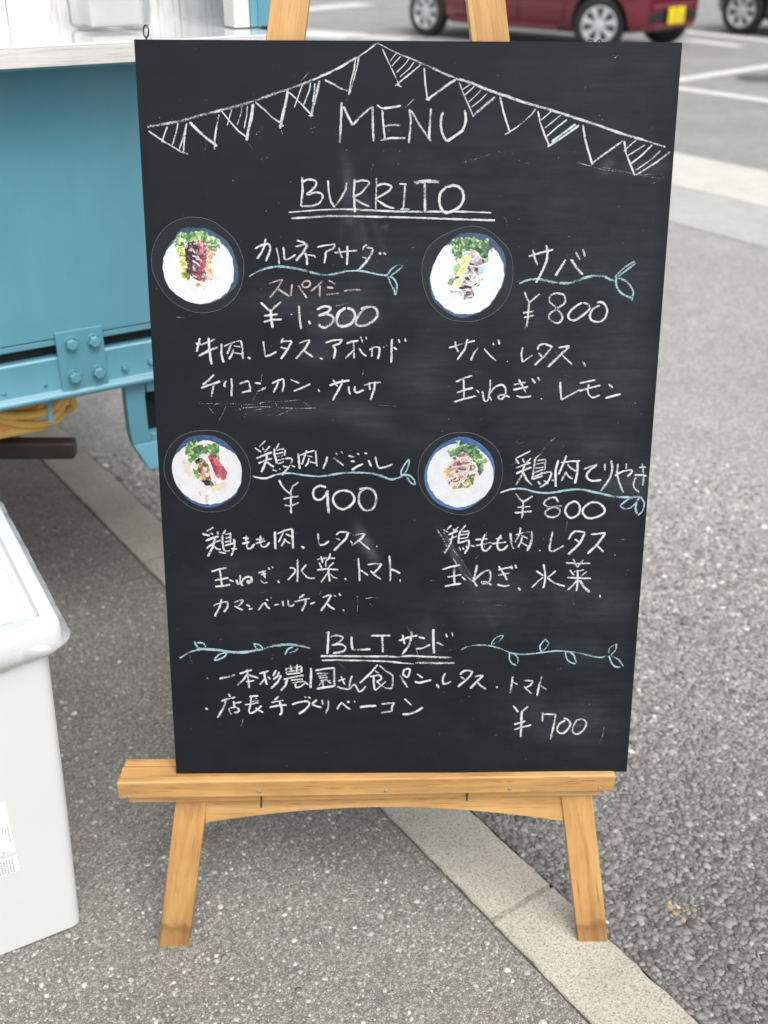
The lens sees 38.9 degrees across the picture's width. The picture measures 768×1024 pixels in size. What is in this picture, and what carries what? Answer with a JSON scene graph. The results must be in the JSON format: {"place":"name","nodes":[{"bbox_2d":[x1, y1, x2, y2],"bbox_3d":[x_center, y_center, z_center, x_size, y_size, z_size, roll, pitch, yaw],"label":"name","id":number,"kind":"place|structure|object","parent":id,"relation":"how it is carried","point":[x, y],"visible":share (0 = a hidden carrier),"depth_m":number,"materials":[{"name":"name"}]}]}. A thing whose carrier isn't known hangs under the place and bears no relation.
{"place":"outdoors","nodes":[
{"label":"outdoors","id":0,"kind":"place"},
{"bbox_2d":[0,436,587,1023],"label":"pavement","id":1,"kind":"structure","parent":0,"point":[40,492],"depth_m":1.61,"materials":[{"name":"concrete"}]},
{"bbox_2d":[0,501,79,954],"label":"storage bin","id":2,"kind":"object","parent":1,"relation":"on","point":[38,897],"visible":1,"depth_m":1.42,"materials":[{"name":"white plastic"}]},
{"bbox_2d":[0,0,269,468],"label":"food truck","id":3,"kind":"object","parent":1,"relation":"on","point":[74,309],"visible":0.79,"depth_m":1.76,"materials":[{"name":"teal paint"}]},
{"bbox_2d":[0,397,77,438],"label":"extension cord","id":4,"kind":"object","parent":3,"relation":"hanging from","point":[17,422],"visible":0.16,"depth_m":1.93,"materials":[{"name":"yellow rubber"}]},
{"bbox_2d":[66,0,149,31],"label":"clear container","id":5,"kind":"object","parent":3,"relation":"on","point":[145,12],"visible":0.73,"depth_m":1.74,"materials":[{"name":"plastic"}]},
{"bbox_2d":[75,0,141,26],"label":"paper napkins","id":6,"kind":"object","parent":5,"relation":"in","point":[101,13],"visible":1,"depth_m":1.70,"materials":[{"name":"white paper"}]},
{"bbox_2d":[117,0,614,946],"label":"easel","id":7,"kind":"object","parent":1,"relation":"on","point":[201,800],"visible":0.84,"depth_m":1.46,"materials":[{"name":"brown wood"}]},
{"bbox_2d":[134,24,681,772],"bbox_3d":[0.026,-0.092,1.318,0.600,0.915,0.008,0,17,-1],"label":"chalkboard","id":8,"kind":"object","parent":7,"relation":"on","point":[346,592],"visible":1,"depth_m":1.30,"materials":[{"name":"paint"}]},
{"bbox_2d":[162,228,237,303],"bbox_3d":[-0.215,-0.284,1.254,0.107,0.109,0.003,0,16,-1],"label":"laminated photo","id":9,"kind":"object","parent":8,"relation":"attached to","point":[199,266],"visible":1,"depth_m":1.25,"materials":[{"name":"paper"}]},
{"bbox_2d":[172,435,241,507],"bbox_3d":[-0.215,-0.049,1.324,0.106,0.103,0.004,0,19,-1],"label":"laminated photo","id":10,"kind":"object","parent":8,"relation":"attached to","point":[207,471],"visible":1,"depth_m":1.32,"materials":[{"name":"paper"}]},
{"bbox_2d":[424,437,494,509],"bbox_3d":[0.093,-0.046,1.329,0.104,0.105,0.003,0,16,-1],"label":"laminated photo","id":11,"kind":"object","parent":8,"relation":"attached to","point":[459,473],"visible":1,"depth_m":1.33,"materials":[{"name":"paper"}]},
{"bbox_2d":[429,233,505,317],"bbox_3d":[0.097,-0.276,1.261,0.106,0.109,0.004,0,19,-1],"label":"laminated photo","id":12,"kind":"object","parent":8,"relation":"attached to","point":[467,275],"visible":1,"depth_m":1.26,"materials":[{"name":"paper"}]},
{"bbox_2d":[47,221,766,1023],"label":"ground","id":13,"kind":"structure","parent":0,"point":[471,811],"depth_m":1.76,"materials":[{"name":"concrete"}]},
{"bbox_2d":[0,518,576,1023],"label":"pavement aggregate","id":14,"kind":"object","parent":13,"relation":"on","point":[294,940],"visible":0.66,"depth_m":1.61,"materials":[{"name":"asphalt"}]},
{"bbox_2d":[18,416,697,1023],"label":"kerb","id":15,"kind":"structure","parent":13,"relation":"on","point":[520,906],"depth_m":1.63,"materials":[{"name":"concrete"}]},
{"bbox_2d":[671,152,767,207],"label":"gutter","id":16,"kind":"object","parent":13,"relation":"on","point":[727,180],"visible":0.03,"depth_m":6.06,"materials":[{"name":"concrete"}]},
{"label":"gutter bed","id":17,"kind":"structure","parent":13,"relation":"on","visible":0},
{"bbox_2d":[669,185,767,247],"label":"gutter apron","id":18,"kind":"object","parent":17,"relation":"on","point":[735,219],"depth_m":5.34,"materials":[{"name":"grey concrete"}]},
{"bbox_2d":[57,222,767,1023],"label":"road","id":19,"kind":"structure","parent":0,"point":[711,396],"depth_m":3.09,"materials":[{"name":"grey asphalt"}]},
{"bbox_2d":[93,453,767,1023],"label":"road aggregate","id":20,"kind":"object","parent":19,"relation":"on","point":[693,925],"visible":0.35,"depth_m":1.87,"materials":[{"name":"asphalt"}]},
{"bbox_2d":[305,0,767,170],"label":"parking lot","id":21,"kind":"structure","parent":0,"point":[730,130],"depth_m":11.19,"materials":[{"name":"grey asphalt"}]},
{"bbox_2d":[306,30,368,38],"bbox_3d":[-1.044,-5.956,13.516,1.588,0.001,0.750,14,32,24],"label":"parking line","id":22,"kind":"object","parent":21,"relation":"on","point":[325,34],"visible":0.4,"depth_m":13.36,"materials":[{"name":"white paint"}]},
{"bbox_2d":[309,3,375,10],"bbox_3d":[-1.193,-7.853,16.979,0.500,0.001,3.121,19,34,30],"label":"parking line","id":23,"kind":"object","parent":21,"relation":"on","point":[334,6],"visible":0.4,"depth_m":17.51,"materials":[{"name":"white paint"}]},
{"bbox_2d":[354,35,411,39],"bbox_3d":[-0.018,-5.690,13.044,0.690,0.001,0.340,15,32,25],"label":"parking line","id":24,"kind":"object","parent":21,"relation":"on","point":[383,37],"visible":1,"depth_m":13.05,"materials":[{"name":"white paint"}]},
{"bbox_2d":[409,0,698,41],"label":"parked car","id":25,"kind":"object","parent":21,"relation":"on","point":[616,20],"visible":0.85,"depth_m":11.83,"materials":[{"name":"red paint"}]},
{"bbox_2d":[681,40,744,46],"bbox_3d":[3.857,-5.489,12.729,0.240,0.001,0.816,-16,33,-28],"label":"parking line","id":26,"kind":"object","parent":21,"relation":"on","point":[717,43],"visible":1,"depth_m":12.70,"materials":[{"name":"white paint"}]},
{"bbox_2d":[679,64,767,81],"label":"parking line","id":27,"kind":"object","parent":21,"relation":"on","point":[712,74],"visible":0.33,"depth_m":10.29,"materials":[{"name":"white paint"}]},
{"bbox_2d":[679,87,767,101],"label":"parking line","id":28,"kind":"object","parent":21,"relation":"on","point":[724,94],"depth_m":9.01,"materials":[{"name":"white paint"}]},
{"bbox_2d":[685,30,767,41],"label":"parking line","id":29,"kind":"object","parent":21,"relation":"on","point":[729,36],"visible":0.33,"depth_m":13.47,"materials":[{"name":"white paint"}]},
{"bbox_2d":[718,0,767,34],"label":"parked car","id":30,"kind":"object","parent":21,"relation":"on","point":[741,17],"visible":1,"depth_m":13.57,"materials":[{"name":"black rubber"}]},
{"bbox_2d":[734,74,767,82],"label":"oil stain","id":31,"kind":"object","parent":21,"relation":"on","point":[754,77],"visible":1,"depth_m":9.98,"materials":[{"name":"grey asphalt"}]}
]}

